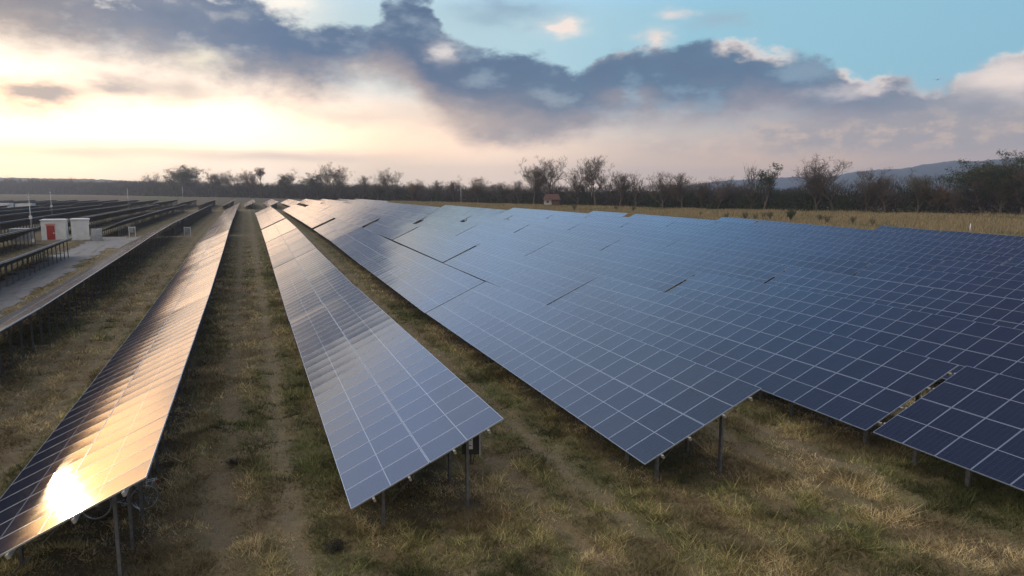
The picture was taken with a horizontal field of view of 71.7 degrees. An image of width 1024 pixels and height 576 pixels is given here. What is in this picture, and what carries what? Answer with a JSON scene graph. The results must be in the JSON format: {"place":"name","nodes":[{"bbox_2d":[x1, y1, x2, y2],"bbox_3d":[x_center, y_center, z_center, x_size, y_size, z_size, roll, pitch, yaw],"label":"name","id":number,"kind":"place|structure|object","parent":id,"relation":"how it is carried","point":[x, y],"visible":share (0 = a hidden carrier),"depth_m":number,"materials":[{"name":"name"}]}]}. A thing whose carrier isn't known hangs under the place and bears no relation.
{"place":"outdoors","nodes":[
{"label":"outdoors","id":0,"kind":"place"},
{"bbox_2d":[0,237,139,316],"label":"gravel road","id":1,"kind":"structure","parent":0,"point":[11,293],"depth_m":67.48,"materials":[{"name":"grey gravel"}]},
{"bbox_2d":[0,177,145,183],"bbox_3d":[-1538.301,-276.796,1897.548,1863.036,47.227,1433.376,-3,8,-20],"label":"ridge","id":2,"kind":"structure","parent":0,"point":[80,180],"depth_m":1961.29,"materials":[{"name":"grey"}]},
{"bbox_2d":[0,191,1023,575],"bbox_3d":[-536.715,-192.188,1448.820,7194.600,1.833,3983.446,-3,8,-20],"label":"ground","id":3,"kind":"structure","parent":0,"point":[244,231],"depth_m":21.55,"materials":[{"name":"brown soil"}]},
{"bbox_2d":[0,307,39,374],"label":"solar table","id":4,"kind":"object","parent":3,"relation":"on","point":[8,325],"visible":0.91,"depth_m":33.59,"materials":[{"name":"grey glass"}]},
{"bbox_2d":[0,226,40,252],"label":"solar table","id":5,"kind":"object","parent":3,"relation":"on","point":[10,236],"visible":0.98,"depth_m":88.08,"materials":[{"name":"grey glass"}]},
{"bbox_2d":[0,216,42,234],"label":"solar table","id":6,"kind":"object","parent":3,"relation":"on","point":[7,225],"visible":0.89,"depth_m":114.88,"materials":[{"name":"grey glass"}]},
{"bbox_2d":[0,235,75,286],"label":"solar table","id":7,"kind":"object","parent":3,"relation":"on","point":[27,256],"visible":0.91,"depth_m":66.66,"materials":[{"name":"grey glass"}]},
{"bbox_2d":[24,212,73,227],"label":"solar table","id":8,"kind":"object","parent":3,"relation":"on","point":[58,216],"visible":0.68,"depth_m":135.22,"materials":[{"name":"grey glass"}]},
{"bbox_2d":[39,219,68,241],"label":"equipment cabin","id":9,"kind":"object","parent":3,"relation":"on","point":[54,229],"visible":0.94,"depth_m":99.15,"materials":[{"name":"metal"}]},
{"bbox_2d":[0,255,121,351],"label":"solar table","id":10,"kind":"object","parent":3,"relation":"on","point":[45,300],"visible":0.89,"depth_m":44.62,"materials":[{"name":"grey glass"}]},
{"bbox_2d":[69,218,90,241],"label":"equipment cabin","id":11,"kind":"object","parent":3,"relation":"on","point":[80,228],"visible":0.98,"depth_m":99.16,"materials":[{"name":"metal"}]},
{"bbox_2d":[90,211,117,227],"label":"solar table","id":12,"kind":"object","parent":3,"relation":"on","point":[98,217],"visible":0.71,"depth_m":139.91,"materials":[{"name":"grey glass"}]},
{"bbox_2d":[0,294,209,575],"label":"solar table","id":13,"kind":"object","parent":3,"relation":"on","point":[99,445],"visible":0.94,"depth_m":18.54,"materials":[{"name":"blue glass"}]},
{"bbox_2d":[78,232,156,283],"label":"solar table","id":14,"kind":"object","parent":3,"relation":"on","point":[126,250],"visible":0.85,"depth_m":68.72,"materials":[{"name":"grey glass"}]},
{"bbox_2d":[82,478,159,519],"bbox_3d":[-10.066,5.335,18.229,1.784,1.044,0.656,-5,9,-30],"label":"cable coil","id":15,"kind":"object","parent":3,"relation":"on","point":[125,499],"visible":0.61,"depth_m":18.39,"materials":[{"name":"grey rubber"}]},
{"bbox_2d":[101,215,142,234],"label":"solar table","id":16,"kind":"object","parent":3,"relation":"on","point":[120,224],"visible":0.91,"depth_m":115.43,"materials":[{"name":"grey glass"}]},
{"bbox_2d":[125,221,175,251],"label":"solar table","id":17,"kind":"object","parent":3,"relation":"on","point":[158,231],"visible":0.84,"depth_m":93.89,"materials":[{"name":"grey glass"}]},
{"bbox_2d":[157,165,198,193],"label":"leafy tree","id":18,"kind":"object","parent":3,"relation":"on","point":[172,182],"visible":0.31,"depth_m":767.32,"materials":[{"name":"green plant"}]},
{"bbox_2d":[136,251,222,337],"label":"solar table","id":19,"kind":"object","parent":3,"relation":"on","point":[191,283],"visible":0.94,"depth_m":46.28,"materials":[{"name":"blue glass"}]},
{"bbox_2d":[168,164,205,196],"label":"leafy tree","id":20,"kind":"object","parent":3,"relation":"on","point":[182,176],"visible":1,"depth_m":719.96,"materials":[{"name":"green plant"}]},
{"bbox_2d":[177,230,228,277],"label":"solar table","id":21,"kind":"object","parent":3,"relation":"on","point":[207,248],"visible":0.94,"depth_m":70.94,"materials":[{"name":"blue glass"}]},
{"bbox_2d":[202,169,225,196],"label":"leafy tree","id":22,"kind":"object","parent":3,"relation":"on","point":[213,179],"visible":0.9,"depth_m":689.34,"materials":[{"name":"green plant"}]},
{"bbox_2d":[197,219,232,249],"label":"solar table","id":23,"kind":"object","parent":3,"relation":"on","point":[217,230],"visible":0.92,"depth_m":95.73,"materials":[{"name":"blue glass"}]},
{"bbox_2d":[216,170,242,196],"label":"bare tree","id":24,"kind":"object","parent":3,"relation":"on","point":[226,180],"visible":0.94,"depth_m":650.79,"materials":[{"name":"brown plant"}]},
{"bbox_2d":[231,168,261,197],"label":"leafy tree","id":25,"kind":"object","parent":3,"relation":"on","point":[251,178],"visible":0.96,"depth_m":633.90,"materials":[{"name":"green plant"}]},
{"bbox_2d":[259,212,284,228],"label":"solar table","id":26,"kind":"object","parent":3,"relation":"on","point":[271,220],"visible":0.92,"depth_m":123.84,"materials":[{"name":"blue glass"}]},
{"bbox_2d":[261,219,295,242],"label":"solar table","id":27,"kind":"object","parent":3,"relation":"on","point":[277,229],"visible":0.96,"depth_m":98.18,"materials":[{"name":"blue glass"}]},
{"bbox_2d":[274,168,297,198],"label":"leafy tree","id":28,"kind":"object","parent":3,"relation":"on","point":[284,182],"visible":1,"depth_m":565.86,"materials":[{"name":"green plant"}]},
{"bbox_2d":[266,228,315,268],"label":"solar table","id":29,"kind":"object","parent":3,"relation":"on","point":[295,245],"visible":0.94,"depth_m":73.68,"materials":[{"name":"blue glass"}]},
{"bbox_2d":[273,248,355,321],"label":"solar table","id":30,"kind":"object","parent":3,"relation":"on","point":[322,276],"visible":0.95,"depth_m":49.03,"materials":[{"name":"blue glass"}]},
{"bbox_2d":[298,172,332,198],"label":"leafy tree","id":31,"kind":"object","parent":3,"relation":"on","point":[312,183],"visible":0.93,"depth_m":523.78,"materials":[{"name":"green plant"}]},
{"bbox_2d":[301,212,334,231],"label":"solar table","id":32,"kind":"object","parent":3,"relation":"on","point":[316,220],"visible":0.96,"depth_m":127.06,"materials":[{"name":"blue glass"}]},
{"bbox_2d":[315,162,350,198],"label":"leafy tree","id":33,"kind":"object","parent":3,"relation":"on","point":[337,180],"visible":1,"depth_m":491.91,"materials":[{"name":"green plant"}]},
{"bbox_2d":[317,537,348,553],"bbox_3d":[-4.157,6.005,16.464,0.762,0.304,0.684,-3,8,-19],"label":"weed clump","id":34,"kind":"object","parent":3,"relation":"on","point":[337,546],"visible":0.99,"depth_m":16.43,"materials":[{"name":"green plant"}]},
{"bbox_2d":[313,218,358,244],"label":"solar table","id":35,"kind":"object","parent":3,"relation":"on","point":[334,229],"visible":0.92,"depth_m":101.30,"materials":[{"name":"blue glass"}]},
{"bbox_2d":[330,208,359,219],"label":"solar table","id":36,"kind":"object","parent":3,"relation":"on","point":[343,213],"visible":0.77,"depth_m":154.29,"materials":[{"name":"blue glass"}]},
{"bbox_2d":[343,211,382,227],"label":"solar table","id":37,"kind":"object","parent":3,"relation":"on","point":[361,219],"visible":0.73,"depth_m":129.75,"materials":[{"name":"blue glass"}]},
{"bbox_2d":[331,227,400,272],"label":"solar table","id":38,"kind":"object","parent":3,"relation":"on","point":[360,245],"visible":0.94,"depth_m":76.65,"materials":[{"name":"blue glass"}]},
{"bbox_2d":[373,167,402,200],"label":"bare tree","id":39,"kind":"object","parent":3,"relation":"on","point":[384,180],"visible":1,"depth_m":427.49,"materials":[{"name":"brown plant"}]},
{"bbox_2d":[364,217,419,242],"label":"solar table","id":40,"kind":"object","parent":3,"relation":"on","point":[390,228],"visible":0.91,"depth_m":103.54,"materials":[{"name":"blue glass"}]},
{"bbox_2d":[290,287,503,526],"bbox_3d":[-6.424,3.168,29.109,3.834,2.973,25.610,-3,9,-20],"label":"solar table","id":41,"kind":"object","parent":3,"relation":"on","point":[440,408],"visible":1,"depth_m":22.17,"materials":[{"name":"blue glass"}]},
{"bbox_2d":[462,434,480,464],"bbox_3d":[-1.073,4.158,18.478,0.496,0.945,0.246,0,8,0],"label":"inverter box","id":42,"kind":"object","parent":41,"relation":"attached to","point":[474,445],"visible":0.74,"depth_m":18.38,"materials":[{"name":"black metal"}]},
{"bbox_2d":[387,211,426,223],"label":"solar table","id":43,"kind":"object","parent":3,"relation":"on","point":[412,218],"visible":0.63,"depth_m":132.52,"materials":[{"name":"blue glass"}]},
{"bbox_2d":[362,245,483,321],"bbox_3d":[-7.947,-0.693,55.662,3.835,2.972,25.610,-3,9,-20],"label":"solar table","id":44,"kind":"object","parent":3,"relation":"on","point":[423,283],"visible":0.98,"depth_m":51.83,"materials":[{"name":"blue glass"}]},
{"bbox_2d":[393,226,479,261],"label":"solar table","id":45,"kind":"object","parent":3,"relation":"on","point":[438,245],"visible":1,"depth_m":79.42,"materials":[{"name":"blue glass"}]},
{"bbox_2d":[416,217,475,235],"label":"solar table","id":46,"kind":"object","parent":3,"relation":"on","point":[451,227],"visible":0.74,"depth_m":106.31,"materials":[{"name":"blue glass"}]},
{"bbox_2d":[422,211,471,221],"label":"solar table","id":47,"kind":"object","parent":3,"relation":"on","point":[451,216],"visible":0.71,"depth_m":136.36,"materials":[{"name":"blue glass"}]},
{"bbox_2d":[469,176,491,202],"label":"leafy tree","id":48,"kind":"object","parent":3,"relation":"on","point":[475,189],"visible":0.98,"depth_m":357.68,"materials":[{"name":"green plant"}]},
{"bbox_2d":[462,210,512,221],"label":"solar table","id":49,"kind":"object","parent":3,"relation":"on","point":[473,213],"visible":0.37,"depth_m":139.93,"materials":[{"name":"blue glass"}]},
{"bbox_2d":[465,216,529,232],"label":"solar table","id":50,"kind":"object","parent":3,"relation":"on","point":[508,226],"visible":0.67,"depth_m":109.32,"materials":[{"name":"blue glass"}]},
{"bbox_2d":[457,225,552,255],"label":"solar table","id":51,"kind":"object","parent":3,"relation":"on","point":[516,243],"visible":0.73,"depth_m":82.45,"materials":[{"name":"blue glass"}]},
{"bbox_2d":[0,174,1023,215],"bbox_3d":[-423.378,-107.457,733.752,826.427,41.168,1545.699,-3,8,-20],"label":"thicket","id":52,"kind":"object","parent":3,"relation":"on","point":[784,199],"visible":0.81,"depth_m":295.53,"materials":[{"name":"plant"}]},
{"bbox_2d":[444,244,597,304],"bbox_3d":[-0.518,-1.018,58.414,3.835,2.973,25.640,-3,9,-20],"label":"solar table","id":53,"kind":"object","parent":3,"relation":"on","point":[545,283],"visible":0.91,"depth_m":54.87,"materials":[{"name":"blue glass"}]},
{"bbox_2d":[501,210,552,219],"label":"solar table","id":54,"kind":"object","parent":3,"relation":"on","point":[530,214],"visible":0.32,"depth_m":142.99,"materials":[{"name":"blue glass"}]},
{"bbox_2d":[515,160,552,204],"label":"bare tree","id":55,"kind":"object","parent":3,"relation":"on","point":[535,187],"visible":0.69,"depth_m":319.31,"materials":[{"name":"brown plant"}]},
{"bbox_2d":[508,215,579,230],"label":"solar table","id":56,"kind":"object","parent":3,"relation":"on","point":[561,224],"visible":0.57,"depth_m":112.30,"materials":[{"name":"blue glass"}]},
{"bbox_2d":[524,156,569,193],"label":"bare tree","id":57,"kind":"object","parent":3,"relation":"on","point":[550,174],"visible":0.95,"depth_m":314.74,"materials":[{"name":"brown plant"}]},
{"bbox_2d":[543,193,560,204],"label":"hut","id":58,"kind":"object","parent":3,"relation":"on","point":[552,199],"visible":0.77,"depth_m":287.18,"materials":[{"name":"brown wood"}]},
{"bbox_2d":[534,210,589,218],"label":"solar table","id":59,"kind":"object","parent":3,"relation":"on","point":[574,214],"visible":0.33,"depth_m":145.32,"materials":[{"name":"blue glass"}]},
{"bbox_2d":[515,224,619,250],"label":"solar table","id":60,"kind":"object","parent":3,"relation":"on","point":[587,241],"visible":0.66,"depth_m":85.42,"materials":[{"name":"blue glass"}]},
{"bbox_2d":[560,168,588,205],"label":"bare tree","id":61,"kind":"object","parent":3,"relation":"on","point":[575,183],"visible":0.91,"depth_m":297.14,"materials":[{"name":"brown plant"}]},
{"bbox_2d":[552,215,628,228],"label":"solar table","id":62,"kind":"object","parent":3,"relation":"on","point":[608,223],"visible":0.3,"depth_m":114.94,"materials":[{"name":"blue glass"}]},
{"bbox_2d":[426,282,760,478],"bbox_3d":[1.000,2.806,31.846,3.834,2.973,25.610,-3,8,-20],"label":"solar table","id":63,"kind":"object","parent":3,"relation":"on","point":[643,403],"visible":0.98,"depth_m":25.45,"materials":[{"name":"blue glass"}]},
{"bbox_2d":[576,155,627,205],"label":"bare tree","id":64,"kind":"object","parent":3,"relation":"on","point":[591,178],"visible":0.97,"depth_m":289.91,"materials":[{"name":"brown plant"}]},
{"bbox_2d":[525,241,697,291],"bbox_3d":[6.902,-1.432,61.137,3.834,2.974,25.640,-3,9,-20],"label":"solar table","id":65,"kind":"object","parent":3,"relation":"on","point":[647,274],"visible":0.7,"depth_m":58.07,"materials":[{"name":"blue glass"}]},
{"bbox_2d":[604,164,636,205],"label":"bare tree","id":66,"kind":"object","parent":3,"relation":"on","point":[623,178],"visible":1,"depth_m":277.89,"materials":[{"name":"brown plant"}]},
{"bbox_2d":[569,223,681,246],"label":"solar table","id":67,"kind":"object","parent":3,"relation":"on","point":[637,236],"visible":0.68,"depth_m":88.30,"materials":[{"name":"blue glass"}]},
{"bbox_2d":[592,215,674,227],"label":"solar table","id":68,"kind":"object","parent":3,"relation":"on","point":[664,223],"visible":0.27,"depth_m":117.72,"materials":[{"name":"blue glass"}]},
{"bbox_2d":[645,171,673,208],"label":"bare tree","id":69,"kind":"object","parent":3,"relation":"on","point":[662,186],"visible":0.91,"depth_m":262.49,"materials":[{"name":"brown plant"}]},
{"bbox_2d":[630,214,717,226],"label":"solar table","id":70,"kind":"object","parent":3,"relation":"on","point":[688,220],"visible":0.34,"depth_m":120.55,"materials":[{"name":"blue glass"}]},
{"bbox_2d":[665,172,696,206],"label":"bare tree","id":71,"kind":"object","parent":3,"relation":"on","point":[680,184],"visible":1,"depth_m":255.12,"materials":[{"name":"brown plant"}]},
{"bbox_2d":[621,222,741,243],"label":"solar table","id":72,"kind":"object","parent":3,"relation":"on","point":[699,235],"visible":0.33,"depth_m":91.16,"materials":[{"name":"blue glass"}]},
{"bbox_2d":[601,240,788,282],"bbox_3d":[14.322,-1.814,63.868,3.835,2.974,25.640,-3,9,-20],"label":"solar table","id":73,"kind":"object","parent":3,"relation":"on","point":[747,270],"visible":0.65,"depth_m":60.77,"materials":[{"name":"blue glass"}]},
{"bbox_2d":[385,200,1023,236],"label":"dry crop","id":74,"kind":"object","parent":3,"relation":"on","point":[779,215],"visible":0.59,"depth_m":182.04,"materials":[{"name":"brown plant"}]},
{"bbox_2d":[693,178,715,208],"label":"bare tree","id":75,"kind":"object","parent":3,"relation":"on","point":[699,189],"visible":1,"depth_m":249.41,"materials":[{"name":"brown plant"}]},
{"bbox_2d":[711,176,742,208],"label":"bare tree","id":76,"kind":"object","parent":3,"relation":"on","point":[728,192],"visible":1,"depth_m":241.90,"materials":[{"name":"brown plant"}]},
{"bbox_2d":[667,221,795,243],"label":"solar table","id":77,"kind":"object","parent":3,"relation":"on","point":[740,232],"visible":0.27,"depth_m":93.91,"materials":[{"name":"blue glass"}]},
{"bbox_2d":[740,163,762,208],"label":"bare tree","id":78,"kind":"object","parent":3,"relation":"on","point":[751,182],"visible":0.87,"depth_m":237.61,"materials":[{"name":"brown plant"}]},
{"bbox_2d":[548,276,958,443],"bbox_3d":[8.424,2.436,34.580,3.834,2.974,25.610,-3,8,-20],"label":"solar table","id":79,"kind":"object","parent":3,"relation":"on","point":[864,386],"visible":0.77,"depth_m":28.58,"materials":[{"name":"blue glass"}]},
{"bbox_2d":[749,163,782,209],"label":"leafy tree","id":80,"kind":"object","parent":3,"relation":"on","point":[768,181],"visible":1,"depth_m":233.89,"materials":[{"name":"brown plant"}]},
{"bbox_2d":[668,238,870,279],"bbox_3d":[21.741,-2.209,66.595,3.835,2.972,25.640,-3,9,-20],"label":"solar table","id":81,"kind":"object","parent":3,"relation":"on","point":[810,262],"visible":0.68,"depth_m":63.67,"materials":[{"name":"blue glass"}]},
{"bbox_2d":[713,221,847,239],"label":"solar table","id":82,"kind":"object","parent":3,"relation":"on","point":[809,232],"visible":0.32,"depth_m":96.66,"materials":[{"name":"blue glass"}]},
{"bbox_2d":[791,164,840,210],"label":"bare tree","id":83,"kind":"object","parent":3,"relation":"on","point":[815,193],"visible":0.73,"depth_m":223.86,"materials":[{"name":"brown plant"}]},
{"bbox_2d":[787,153,852,211],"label":"bare tree","id":84,"kind":"object","parent":3,"relation":"on","point":[816,169],"visible":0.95,"depth_m":221.57,"materials":[{"name":"brown plant"}]},
{"bbox_2d":[755,220,895,238],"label":"solar table","id":85,"kind":"object","parent":3,"relation":"on","point":[833,229],"visible":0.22,"depth_m":99.48,"materials":[{"name":"blue glass"}]},
{"bbox_2d":[730,236,944,274],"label":"solar table","id":86,"kind":"object","parent":3,"relation":"on","point":[895,260],"visible":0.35,"depth_m":66.44,"materials":[{"name":"blue glass"}]},
{"bbox_2d":[666,272,1023,380],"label":"solar table","id":87,"kind":"object","parent":3,"relation":"on","point":[962,343],"visible":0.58,"depth_m":33.98,"materials":[{"name":"blue glass"}]},
{"bbox_2d":[854,167,892,211],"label":"bare tree","id":88,"kind":"object","parent":3,"relation":"on","point":[869,187],"visible":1,"depth_m":215.65,"materials":[{"name":"brown plant"}]},
{"bbox_2d":[871,175,910,212],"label":"bare tree","id":89,"kind":"object","parent":3,"relation":"on","point":[883,189],"visible":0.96,"depth_m":213.16,"materials":[{"name":"brown plant"}]},
{"bbox_2d":[765,268,1023,329],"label":"solar table","id":90,"kind":"object","parent":3,"relation":"on","point":[1000,311],"visible":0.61,"depth_m":41.51,"materials":[{"name":"blue glass"}]},
{"bbox_2d":[787,235,1011,270],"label":"solar table","id":91,"kind":"object","parent":3,"relation":"on","point":[939,254],"visible":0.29,"depth_m":69.80,"materials":[{"name":"blue glass"}]},
{"bbox_2d":[875,226,940,236],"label":"solar table","id":92,"kind":"object","parent":3,"relation":"on","point":[907,230],"visible":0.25,"depth_m":96.76,"materials":[{"name":"blue glass"}]},
{"bbox_2d":[903,168,935,212],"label":"leafy tree","id":93,"kind":"object","parent":3,"relation":"on","point":[925,188],"visible":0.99,"depth_m":206.76,"materials":[{"name":"brown plant"}]},
{"bbox_2d":[841,233,1023,264],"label":"solar table","id":94,"kind":"object","parent":3,"relation":"on","point":[998,251],"visible":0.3,"depth_m":74.59,"materials":[{"name":"blue glass"}]},
{"bbox_2d":[923,183,950,211],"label":"leafy tree","id":95,"kind":"object","parent":3,"relation":"on","point":[940,198],"visible":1,"depth_m":204.56,"materials":[{"name":"brown plant"}]},
{"bbox_2d":[853,264,1023,300],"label":"solar table","id":96,"kind":"object","parent":3,"relation":"on","point":[1001,288],"visible":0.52,"depth_m":48.15,"materials":[{"name":"blue glass"}]},
{"bbox_2d":[873,366,1023,490],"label":"solar table","id":97,"kind":"object","parent":3,"relation":"on","point":[969,419],"visible":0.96,"depth_m":20.68,"materials":[{"name":"blue glass"}]},
{"bbox_2d":[945,187,964,213],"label":"bare tree","id":98,"kind":"object","parent":3,"relation":"on","point":[953,199],"visible":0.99,"depth_m":202.11,"materials":[{"name":"brown plant"}]},
{"bbox_2d":[890,232,1023,248],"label":"solar table","id":99,"kind":"object","parent":3,"relation":"on","point":[986,242],"visible":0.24,"depth_m":81.10,"materials":[{"name":"blue glass"}]},
{"bbox_2d":[931,260,1023,281],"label":"solar table","id":100,"kind":"object","parent":3,"relation":"on","point":[986,270],"visible":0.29,"depth_m":54.13,"materials":[{"name":"blue glass"}]},
{"bbox_2d":[934,159,1023,214],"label":"leafy tree","id":101,"kind":"object","parent":3,"relation":"on","point":[971,181],"visible":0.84,"depth_m":200.45,"materials":[{"name":"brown plant"}]},
{"bbox_2d":[937,231,1023,242],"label":"solar table","id":102,"kind":"object","parent":3,"relation":"on","point":[984,236],"visible":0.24,"depth_m":86.83,"materials":[{"name":"blue glass"}]},
{"bbox_2d":[970,148,1023,214],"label":"leafy tree","id":103,"kind":"object","parent":3,"relation":"on","point":[1016,172],"visible":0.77,"depth_m":194.25,"materials":[{"name":"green plant"}]},
{"bbox_2d":[974,164,1023,214],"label":"leafy tree","id":104,"kind":"object","parent":3,"relation":"on","point":[1004,189],"visible":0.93,"depth_m":195.00,"materials":[{"name":"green plant"}]},
{"bbox_2d":[0,0,1023,190],"label":"sky","id":105,"kind":"structure","parent":0,"point":[428,91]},
{"bbox_2d":[681,158,1023,192],"bbox_3d":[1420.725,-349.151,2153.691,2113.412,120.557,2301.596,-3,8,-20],"label":"hills","id":106,"kind":"structure","parent":0,"point":[939,169],"depth_m":1942.06,"materials":[{"name":"grey"}]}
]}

